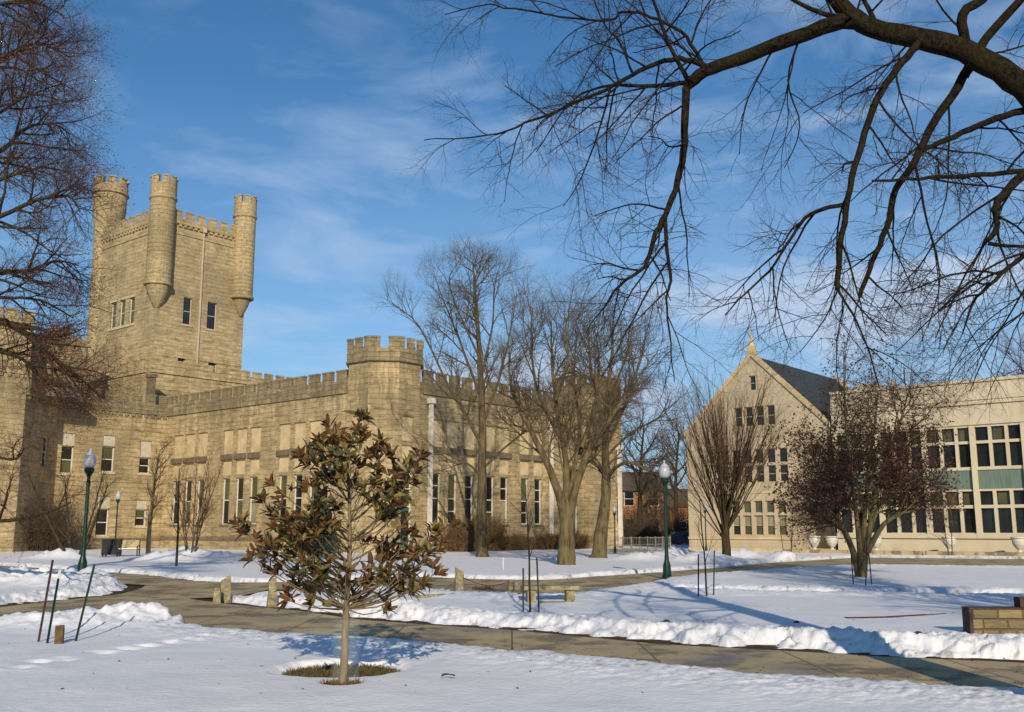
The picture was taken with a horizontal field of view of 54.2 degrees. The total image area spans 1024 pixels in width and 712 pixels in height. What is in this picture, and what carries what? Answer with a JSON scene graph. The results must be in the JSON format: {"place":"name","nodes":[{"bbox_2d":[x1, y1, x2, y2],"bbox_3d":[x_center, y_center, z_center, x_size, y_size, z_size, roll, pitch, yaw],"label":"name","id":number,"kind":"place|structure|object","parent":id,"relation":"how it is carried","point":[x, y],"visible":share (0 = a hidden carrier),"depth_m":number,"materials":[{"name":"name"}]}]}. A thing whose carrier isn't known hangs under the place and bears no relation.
{"place":"outdoors","nodes":[
{"label":"outdoors","id":0,"kind":"place"},
{"bbox_2d":[0,594,1023,687],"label":"path","id":1,"kind":"structure","parent":0,"point":[928,671],"depth_m":13.72,"materials":[{"name":"beige concrete"}]},
{"bbox_2d":[0,558,1023,598],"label":"path","id":2,"kind":"structure","parent":0,"point":[166,587],"depth_m":31.86,"materials":[{"name":"beige concrete"}]},
{"bbox_2d":[77,448,96,570],"bbox_3d":[-14.561,5.339,34.206,0.426,4.380,0.420,0,-10,0],"label":"street lamp","id":3,"kind":"object","parent":2,"relation":"on","point":[89,464],"visible":0.86,"depth_m":34.23,"materials":[{"name":"metal"}]},
{"bbox_2d":[659,460,671,578],"bbox_3d":[5.081,5.391,33.073,0.378,3.891,0.373,0,-10,0],"label":"street lamp","id":4,"kind":"object","parent":2,"relation":"on","point":[664,471],"visible":0.98,"depth_m":33.03,"materials":[{"name":"green"}]},
{"bbox_2d":[0,564,1023,662],"bbox_3d":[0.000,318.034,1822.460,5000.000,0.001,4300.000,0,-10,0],"label":"ground","id":5,"kind":"structure","parent":0,"point":[130,587],"depth_m":16.08,"materials":[{"name":"concrete"}]},
{"bbox_2d":[37,560,53,641],"bbox_3d":[-6.564,3.515,14.038,0.031,1.277,0.166,-7,-12,36],"label":"stake","id":6,"kind":"object","parent":5,"relation":"on","point":[45,601],"visible":0.92,"depth_m":14.05,"materials":[{"name":"metal"}]},
{"bbox_2d":[46,569,60,642],"bbox_3d":[-6.329,3.530,13.773,0.182,1.158,0.037,-4,-11,21],"label":"stake","id":7,"kind":"object","parent":5,"relation":"on","point":[53,607],"visible":0.93,"depth_m":13.78,"materials":[{"name":"green paint"}]},
{"bbox_2d":[54,625,64,643],"bbox_3d":[-6.182,3.858,13.644,0.122,0.366,0.124,3,-10,-17],"label":"wooden post","id":8,"kind":"object","parent":5,"relation":"on","point":[59,634],"visible":0.71,"depth_m":13.61,"materials":[{"name":"brown wood"}]},
{"bbox_2d":[24,493,95,550],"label":"shrub","id":9,"kind":"object","parent":5,"relation":"on","point":[45,536],"visible":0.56,"depth_m":73.03,"materials":[{"name":"plant"}]},
{"bbox_2d":[18,443,125,554],"bbox_3d":[-23.521,7.951,54.041,5.962,6.338,4.859,0,-10,0],"label":"tree","id":10,"kind":"object","parent":5,"relation":"on","point":[61,546],"visible":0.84,"depth_m":53.27,"materials":[{"name":"brown plant"}]},
{"bbox_2d":[75,565,94,640],"bbox_3d":[-6.022,3.552,14.055,0.032,1.210,0.253,-9,-13,42],"label":"stake","id":11,"kind":"object","parent":5,"relation":"on","point":[84,604],"visible":0.94,"depth_m":14.07,"materials":[{"name":"green paint"}]},
{"bbox_2d":[101,539,123,556],"bbox_3d":[-23.245,11.189,58.080,1.040,1.120,0.790,1,-10,-6],"label":"litter bin","id":12,"kind":"object","parent":5,"relation":"on","point":[111,546],"visible":0.91,"depth_m":57.75,"materials":[{"name":"black metal"}]},
{"bbox_2d":[117,539,141,555],"bbox_3d":[-22.276,11.209,58.135,1.240,1.100,0.626,1,-10,-6],"label":"park bench","id":13,"kind":"object","parent":5,"relation":"on","point":[139,542],"visible":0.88,"depth_m":58.41,"materials":[{"name":"wood"}]},
{"bbox_2d":[135,433,177,553],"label":"young tree","id":14,"kind":"object","parent":5,"relation":"on","point":[151,515],"visible":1,"depth_m":53.70,"materials":[{"name":"beige plant"}]},
{"bbox_2d":[161,456,194,565],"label":"young tree","id":15,"kind":"object","parent":5,"relation":"on","point":[177,531],"visible":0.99,"depth_m":42.53,"materials":[{"name":"brown plant"}]},
{"bbox_2d":[169,442,228,552],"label":"tree","id":16,"kind":"object","parent":5,"relation":"on","point":[204,509],"visible":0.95,"depth_m":57.62,"materials":[{"name":"brown plant"}]},
{"bbox_2d":[213,587,220,602],"bbox_3d":[-6.511,5.311,22.087,0.187,0.389,0.200,2,-10,-11],"label":"standing stone","id":17,"kind":"object","parent":5,"relation":"on","point":[217,595],"visible":0.86,"depth_m":22.02,"materials":[{"name":"stone"}]},
{"bbox_2d":[220,574,230,602],"bbox_3d":[-6.481,5.266,22.603,0.264,0.656,0.204,4,-11,-23],"label":"standing stone","id":18,"kind":"object","parent":5,"relation":"on","point":[225,585],"visible":0.75,"depth_m":22.53,"materials":[{"name":"stone"}]},
{"bbox_2d":[266,578,277,606],"bbox_3d":[-5.133,5.072,21.412,0.242,0.631,0.187,3,-10,-17],"label":"standing stone","id":19,"kind":"object","parent":5,"relation":"on","point":[272,598],"visible":0.86,"depth_m":21.34,"materials":[{"name":"stone"}]},
{"bbox_2d":[0,174,623,552],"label":"castle hall","id":20,"kind":"structure","parent":5,"relation":"on","point":[184,293],"depth_m":80.67,"materials":[{"name":"stone"}]},
{"bbox_2d":[60,445,72,473],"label":"window","id":21,"kind":"structure","parent":20,"relation":"in","point":[67,452],"depth_m":78.82,"materials":[{"name":"glass"}]},
{"bbox_2d":[95,509,108,535],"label":"window","id":22,"kind":"structure","parent":20,"relation":"in","point":[101,530],"depth_m":80.47,"materials":[{"name":"glass"}]},
{"bbox_2d":[101,446,113,471],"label":"window","id":23,"kind":"structure","parent":20,"relation":"in","point":[110,451],"depth_m":81.42,"materials":[{"name":"glass"}]},
{"bbox_2d":[135,510,145,525],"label":"window","id":24,"kind":"structure","parent":20,"relation":"in","point":[139,521],"depth_m":82.99,"materials":[{"name":"glass"}]},
{"bbox_2d":[139,458,149,473],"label":"window","id":25,"kind":"structure","parent":20,"relation":"in","point":[143,466],"depth_m":83.77,"materials":[{"name":"glass"}]},
{"bbox_2d":[182,297,191,324],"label":"window","id":26,"kind":"structure","parent":20,"relation":"in","point":[187,301],"depth_m":94.82,"materials":[{"name":"grey glass"}]},
{"bbox_2d":[184,480,191,524],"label":"window","id":27,"kind":"structure","parent":20,"relation":"in","point":[189,483],"depth_m":82.50,"materials":[{"name":"glass"}]},
{"bbox_2d":[207,302,215,329],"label":"window","id":28,"kind":"structure","parent":20,"relation":"in","point":[211,312],"depth_m":96.82,"materials":[{"name":"grey glass"}]},
{"bbox_2d":[222,478,229,523],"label":"window","id":29,"kind":"structure","parent":20,"relation":"in","point":[226,480],"depth_m":79.07,"materials":[{"name":"glass"}]},
{"bbox_2d":[236,477,243,523],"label":"window","id":30,"kind":"structure","parent":20,"relation":"in","point":[241,479],"depth_m":77.98,"materials":[{"name":"glass"}]},
{"bbox_2d":[250,476,257,523],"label":"window","id":31,"kind":"structure","parent":20,"relation":"in","point":[254,480],"depth_m":76.80,"materials":[{"name":"glass"}]},
{"bbox_2d":[279,475,286,523],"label":"window","id":32,"kind":"structure","parent":20,"relation":"in","point":[283,478],"depth_m":74.57,"materials":[{"name":"glass"}]},
{"bbox_2d":[294,474,301,522],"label":"window","id":33,"kind":"structure","parent":20,"relation":"in","point":[298,495],"depth_m":73.41,"materials":[{"name":"glass"}]},
{"bbox_2d":[400,507,410,547],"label":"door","id":34,"kind":"structure","parent":20,"relation":"in","point":[408,510],"depth_m":67.83,"materials":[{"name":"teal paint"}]},
{"bbox_2d":[432,473,438,523],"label":"window","id":35,"kind":"structure","parent":20,"relation":"in","point":[435,501],"depth_m":71.64,"materials":[{"name":"glass"}]},
{"bbox_2d":[448,474,455,522],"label":"window","id":36,"kind":"structure","parent":20,"relation":"in","point":[451,479],"depth_m":72.93,"materials":[{"name":"glass"}]},
{"bbox_2d":[465,475,471,522],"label":"window","id":37,"kind":"structure","parent":20,"relation":"in","point":[468,478],"depth_m":74.30,"materials":[{"name":"glass"}]},
{"bbox_2d":[486,476,492,520],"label":"window","id":38,"kind":"structure","parent":20,"relation":"in","point":[489,506],"depth_m":76.13,"materials":[{"name":"glass"}]},
{"bbox_2d":[500,477,506,523],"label":"window","id":39,"kind":"structure","parent":20,"relation":"in","point":[503,480],"depth_m":77.31,"materials":[{"name":"glass"}]},
{"bbox_2d":[521,478,526,523],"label":"window","id":40,"kind":"structure","parent":20,"relation":"in","point":[523,480],"depth_m":79.15,"materials":[{"name":"glass"}]},
{"bbox_2d":[535,479,539,524],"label":"window","id":41,"kind":"structure","parent":20,"relation":"in","point":[537,484],"depth_m":80.47,"materials":[{"name":"glass"}]},
{"bbox_2d":[291,494,344,556],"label":"conifer","id":42,"kind":"object","parent":5,"relation":"on","point":[324,543],"visible":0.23,"depth_m":52.03,"materials":[{"name":"green plant"}]},
{"bbox_2d":[223,406,459,684],"bbox_3d":[-1.761,1.980,10.396,2.468,2.896,1.706,0,-10,0],"label":"magnolia tree","id":43,"kind":"object","parent":5,"relation":"on","point":[319,568],"visible":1,"depth_m":10.25,"materials":[{"name":"green plant"}]},
{"bbox_2d":[281,662,402,677],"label":"grass","id":44,"kind":"structure","parent":5,"relation":"on","point":[354,670],"depth_m":11.31,"materials":[{"name":"plant"}]},
{"bbox_2d":[454,567,463,590],"bbox_3d":[-1.324,5.668,25.117,0.246,0.723,0.202,3,-10,-17],"label":"standing stone","id":45,"kind":"object","parent":5,"relation":"on","point":[459,580],"visible":0.73,"depth_m":25.05,"materials":[{"name":"stone"}]},
{"bbox_2d":[359,228,566,556],"bbox_3d":[-2.530,1.797,58.199,12.960,19.620,9.954,0,-10,0],"label":"bare tree","id":46,"kind":"object","parent":5,"relation":"on","point":[482,533],"visible":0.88,"depth_m":57.96,"materials":[{"name":"brown plant"}]},
{"bbox_2d":[415,590,519,597],"bbox_3d":[-0.982,5.735,23.901,3.264,0.175,0.262,9,-14,-43],"label":"stone edging","id":47,"kind":"object","parent":5,"relation":"on","point":[436,595],"visible":0.29,"depth_m":23.15,"materials":[{"name":"stone"}]},
{"bbox_2d":[439,514,496,551],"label":"shrub","id":48,"kind":"object","parent":5,"relation":"on","point":[464,539],"visible":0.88,"depth_m":69.77,"materials":[{"name":"plant"}]},
{"bbox_2d":[469,510,515,550],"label":"shrub","id":49,"kind":"object","parent":5,"relation":"on","point":[496,541],"visible":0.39,"depth_m":72.21,"materials":[{"name":"plant"}]},
{"bbox_2d":[0,544,1023,711],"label":"snow","id":50,"kind":"structure","parent":5,"relation":"on","point":[142,648],"depth_m":13.89,"materials":[{"name":"snow"}]},
{"bbox_2d":[0,0,154,566],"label":"bare tree","id":51,"kind":"object","parent":50,"relation":"on","point":[47,336],"visible":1,"depth_m":26.54,"materials":[{"name":"brown plant"}]},
{"bbox_2d":[316,677,366,684],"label":"mulch","id":52,"kind":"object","parent":50,"relation":"on","point":[333,682],"depth_m":10.14,"materials":[{"name":"orange plant"}]},
{"bbox_2d":[498,532,537,550],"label":"shrub","id":53,"kind":"object","parent":5,"relation":"on","point":[518,542],"visible":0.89,"depth_m":74.50,"materials":[{"name":"plant"}]},
{"bbox_2d":[501,473,549,611],"bbox_3d":[0.264,3.532,18.880,0.823,2.901,1.035,-7,-12,36],"label":"sapling","id":54,"kind":"object","parent":5,"relation":"on","point":[529,555],"visible":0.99,"depth_m":18.86,"materials":[{"name":"brown plant"}]},
{"bbox_2d":[533,531,558,549],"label":"shrub","id":55,"kind":"object","parent":5,"relation":"on","point":[550,542],"visible":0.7,"depth_m":77.35,"materials":[{"name":"plant"}]},
{"bbox_2d":[520,585,580,602],"bbox_3d":[0.823,5.148,21.380,1.240,0.470,0.440,1,-10,-7],"label":"stone bench","id":56,"kind":"object","parent":5,"relation":"on","point":[569,593],"visible":0.57,"depth_m":21.26,"materials":[{"name":"stone"}]},
{"bbox_2d":[460,254,679,564],"bbox_3d":[2.622,2.508,45.472,10.372,14.156,9.517,0,-10,0],"label":"bare tree","id":57,"kind":"object","parent":5,"relation":"on","point":[566,499],"visible":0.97,"depth_m":44.54,"materials":[{"name":"brown plant"}]},
{"bbox_2d":[574,528,593,548],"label":"shrub","id":58,"kind":"object","parent":5,"relation":"on","point":[581,541],"visible":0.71,"depth_m":80.63,"materials":[{"name":"plant"}]},
{"bbox_2d":[607,537,631,552],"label":"ramp railing","id":59,"kind":"object","parent":5,"relation":"on","point":[630,545],"visible":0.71,"depth_m":67.36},
{"bbox_2d":[535,276,711,557],"bbox_3d":[5.824,3.277,56.619,10.003,16.426,10.638,0,-10,0],"label":"bare tree","id":60,"kind":"object","parent":5,"relation":"on","point":[599,548],"visible":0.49,"depth_m":55.12,"materials":[{"name":"brown plant"}]},
{"bbox_2d":[623,515,660,545],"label":"shrub","id":61,"kind":"object","parent":5,"relation":"on","point":[631,528],"visible":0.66,"depth_m":96.85,"materials":[{"name":"plant"}]},
{"bbox_2d":[623,488,663,543],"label":"shrub","id":62,"kind":"object","parent":5,"relation":"on","point":[627,509],"visible":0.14,"depth_m":102.40,"materials":[{"name":"plant"}]},
{"bbox_2d":[622,472,667,531],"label":"brick building","id":63,"kind":"structure","parent":5,"relation":"on","point":[631,487],"depth_m":116.97,"materials":[{"name":"brown"}]},
{"bbox_2d":[621,399,674,534],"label":"bare tree","id":64,"kind":"object","parent":5,"relation":"on","point":[640,506],"visible":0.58,"depth_m":98.85,"materials":[{"name":"brown plant"}]},
{"bbox_2d":[631,536,670,551],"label":"ramp railing","id":65,"kind":"object","parent":5,"relation":"on","point":[644,544],"visible":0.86,"depth_m":70.24,"materials":[{"name":"metal"}]},
{"bbox_2d":[623,501,688,541],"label":"shrub","id":66,"kind":"object","parent":5,"relation":"on","point":[653,516],"visible":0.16,"depth_m":106.21,"materials":[{"name":"plant"}]},
{"bbox_2d":[642,488,688,544],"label":"shrub","id":67,"kind":"object","parent":5,"relation":"on","point":[679,510],"visible":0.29,"depth_m":104.19,"materials":[{"name":"plant"}]},
{"bbox_2d":[644,411,688,525],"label":"bare tree","id":68,"kind":"object","parent":5,"relation":"on","point":[675,474],"visible":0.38,"depth_m":107.20,"materials":[{"name":"brown plant"}]},
{"bbox_2d":[658,531,688,546],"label":"parked car","id":69,"kind":"object","parent":5,"relation":"on","point":[680,537],"visible":0.24,"depth_m":90.66,"materials":[{"name":"blue paint"}]},
{"bbox_2d":[658,499,688,544],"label":"shrub","id":70,"kind":"object","parent":5,"relation":"on","point":[682,527],"visible":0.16,"depth_m":102.56,"materials":[{"name":"plant"}]},
{"bbox_2d":[667,489,688,525],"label":"brick building","id":71,"kind":"structure","parent":5,"relation":"on","point":[672,501],"depth_m":127.97,"materials":[{"name":"brown"}]},
{"bbox_2d":[691,486,718,595],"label":"sapling","id":72,"kind":"object","parent":5,"relation":"on","point":[700,518],"visible":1,"depth_m":23.57,"materials":[{"name":"brown plant"}]},
{"bbox_2d":[396,0,1023,479],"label":"bare tree","id":73,"kind":"object","parent":5,"relation":"on","point":[1002,72],"visible":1,"depth_m":9.69,"materials":[{"name":"brown plant"}]},
{"bbox_2d":[615,348,812,555],"bbox_3d":[10.586,4.715,52.355,10.943,12.005,9.379,0,-10,0],"label":"bare tree","id":74,"kind":"object","parent":5,"relation":"on","point":[720,461],"visible":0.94,"depth_m":51.19,"materials":[{"name":"brown plant"}]},
{"bbox_2d":[683,330,1023,551],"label":"gabled hall","id":75,"kind":"structure","parent":5,"relation":"on","point":[991,517],"depth_m":65.83,"materials":[{"name":"stone"}]},
{"bbox_2d":[733,516,740,534],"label":"window","id":76,"kind":"structure","parent":75,"relation":"in","point":[736,524],"depth_m":73.57,"materials":[{"name":"glass"}]},
{"bbox_2d":[744,515,751,534],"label":"window","id":77,"kind":"structure","parent":75,"relation":"in","point":[747,518],"depth_m":73.02,"materials":[{"name":"glass"}]},
{"bbox_2d":[755,515,763,534],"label":"window","id":78,"kind":"structure","parent":75,"relation":"in","point":[758,518],"depth_m":72.45,"materials":[{"name":"glass"}]},
{"bbox_2d":[766,515,774,534],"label":"window","id":79,"kind":"structure","parent":75,"relation":"in","point":[770,521],"depth_m":71.89,"materials":[{"name":"glass"}]},
{"bbox_2d":[886,509,897,532],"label":"window","id":80,"kind":"structure","parent":75,"relation":"in","point":[891,529],"depth_m":66.14,"materials":[{"name":"glass"}]},
{"bbox_2d":[901,510,912,532],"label":"window","id":81,"kind":"structure","parent":75,"relation":"in","point":[909,525],"depth_m":65.50,"materials":[{"name":"glass"}]},
{"bbox_2d":[915,509,926,532],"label":"window","id":82,"kind":"structure","parent":75,"relation":"in","point":[918,524],"depth_m":64.96,"materials":[{"name":"glass"}]},
{"bbox_2d":[932,509,944,532],"bbox_3d":[27.449,10.584,64.244,0.780,1.520,0.070,-8,-13,39],"label":"window","id":83,"kind":"structure","parent":75,"relation":"in","point":[942,528],"depth_m":64.24,"materials":[{"name":"glass"}]},
{"bbox_2d":[943,445,956,467],"bbox_3d":[28.196,6.467,64.320,0.780,1.460,0.070,-8,-13,39],"label":"window","id":84,"kind":"structure","parent":75,"relation":"in","point":[950,451],"depth_m":64.35,"materials":[{"name":"glass"}]},
{"bbox_2d":[948,509,960,532],"bbox_3d":[28.196,10.477,63.624,0.780,1.520,0.070,-8,-13,39],"label":"window","id":85,"kind":"structure","parent":75,"relation":"in","point":[957,525],"depth_m":63.62,"materials":[{"name":"glass"}]},
{"bbox_2d":[957,428,968,441],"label":"window","id":86,"kind":"structure","parent":75,"relation":"in","point":[962,432],"depth_m":64.00,"materials":[{"name":"glass"}]},
{"bbox_2d":[959,444,970,466],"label":"window","id":87,"kind":"structure","parent":75,"relation":"in","point":[964,449],"depth_m":63.77,"materials":[{"name":"glass"}]},
{"bbox_2d":[962,491,973,504],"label":"window","id":88,"kind":"structure","parent":75,"relation":"in","point":[970,494],"depth_m":63.29,"materials":[{"name":"glass"}]},
{"bbox_2d":[964,508,976,532],"bbox_3d":[28.931,10.372,63.021,0.780,1.520,0.070,-8,-13,39],"label":"window","id":89,"kind":"structure","parent":75,"relation":"in","point":[969,515],"depth_m":63.07,"materials":[{"name":"glass"}]},
{"bbox_2d":[975,427,987,440],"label":"window","id":90,"kind":"structure","parent":75,"relation":"in","point":[981,433],"depth_m":63.30,"materials":[{"name":"glass"}]},
{"bbox_2d":[976,443,989,466],"bbox_3d":[29.751,6.244,63.034,0.780,1.460,0.070,-8,-13,39],"label":"window","id":91,"kind":"structure","parent":75,"relation":"in","point":[983,456],"depth_m":63.07,"materials":[{"name":"glass"}]},
{"bbox_2d":[980,491,993,504],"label":"window","id":92,"kind":"structure","parent":75,"relation":"in","point":[986,496],"depth_m":62.61,"materials":[{"name":"glass"}]},
{"bbox_2d":[981,508,995,532],"bbox_3d":[29.751,10.254,62.338,0.780,1.520,0.070,-8,-13,39],"label":"window","id":93,"kind":"structure","parent":75,"relation":"in","point":[988,517],"depth_m":62.37,"materials":[{"name":"glass"}]},
{"bbox_2d":[991,426,1004,439],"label":"window","id":94,"kind":"structure","parent":75,"relation":"in","point":[1000,429],"depth_m":62.68,"materials":[{"name":"glass"}]},
{"bbox_2d":[993,442,1006,465],"bbox_3d":[30.490,6.138,62.426,0.780,1.460,0.070,-8,-13,39],"label":"window","id":95,"kind":"structure","parent":75,"relation":"in","point":[999,449],"depth_m":62.44,"materials":[{"name":"glass"}]},
{"bbox_2d":[997,491,1010,504],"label":"window","id":96,"kind":"structure","parent":75,"relation":"in","point":[1003,497],"depth_m":61.99,"materials":[{"name":"glass"}]},
{"bbox_2d":[998,508,1012,532],"bbox_3d":[30.490,10.148,61.730,0.780,1.520,0.070,-8,-13,39],"label":"window","id":97,"kind":"structure","parent":75,"relation":"in","point":[1005,518],"depth_m":61.75,"materials":[{"name":"glass"}]},
{"bbox_2d":[1008,425,1020,438],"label":"window","id":98,"kind":"structure","parent":75,"relation":"in","point":[1014,433],"depth_m":62.08,"materials":[{"name":"glass"}]},
{"bbox_2d":[1009,442,1022,464],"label":"window","id":99,"kind":"structure","parent":75,"relation":"in","point":[1016,455],"depth_m":61.87,"materials":[{"name":"glass"}]},
{"bbox_2d":[1013,490,1023,503],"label":"window","id":100,"kind":"structure","parent":75,"relation":"in","point":[1018,494],"depth_m":61.44,"materials":[{"name":"glass"}]},
{"bbox_2d":[1015,508,1023,532],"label":"window","id":101,"kind":"structure","parent":75,"relation":"in","point":[1019,512],"depth_m":61.22,"materials":[{"name":"glass"}]},
{"bbox_2d":[757,314,967,576],"bbox_3d":[11.848,2.972,33.455,7.616,9.031,6.109,0,-10,0],"label":"tree","id":102,"kind":"object","parent":5,"relation":"on","point":[827,485],"visible":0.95,"depth_m":32.90,"materials":[{"name":"brown plant"}]},
{"bbox_2d":[844,613,946,618],"bbox_3d":[7.162,4.726,17.980,2.817,0.139,0.297,4,-11,-24],"label":"stone edging","id":103,"kind":"object","parent":5,"relation":"on","point":[894,616],"visible":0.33,"depth_m":17.68,"materials":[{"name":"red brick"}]},
{"bbox_2d":[784,549,1023,555],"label":"terrace","id":104,"kind":"structure","parent":5,"relation":"on","point":[920,552],"depth_m":61.50,"materials":[{"name":"stone"}]},
{"bbox_2d":[824,536,838,549],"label":"urn","id":105,"kind":"object","parent":104,"relation":"on","point":[831,542],"visible":0.81,"depth_m":66.17,"materials":[{"name":"white stone"}]},
{"bbox_2d":[1010,537,1023,551],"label":"urn","id":106,"kind":"object","parent":104,"relation":"on","point":[1018,543],"visible":0.87,"depth_m":58.94,"materials":[{"name":"white stone"}]},
{"bbox_2d":[929,493,958,555],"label":"tree","id":107,"kind":"object","parent":5,"relation":"on","point":[951,545],"visible":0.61,"depth_m":58.19,"materials":[{"name":"brown plant"}]},
{"bbox_2d":[961,597,1023,633],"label":"garden wall","id":108,"kind":"structure","parent":5,"relation":"on","point":[991,619],"depth_m":14.86,"materials":[{"name":"beige stone"}]},
{"bbox_2d":[986,323,1023,376],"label":"bare tree","id":109,"kind":"object","parent":5,"relation":"on","point":[1009,358],"visible":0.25,"depth_m":102.97,"materials":[{"name":"brown plant"}]},
{"bbox_2d":[0,0,1023,488],"label":"sky","id":110,"kind":"structure","parent":0,"point":[299,107],"materials":[{"name":"blue"}]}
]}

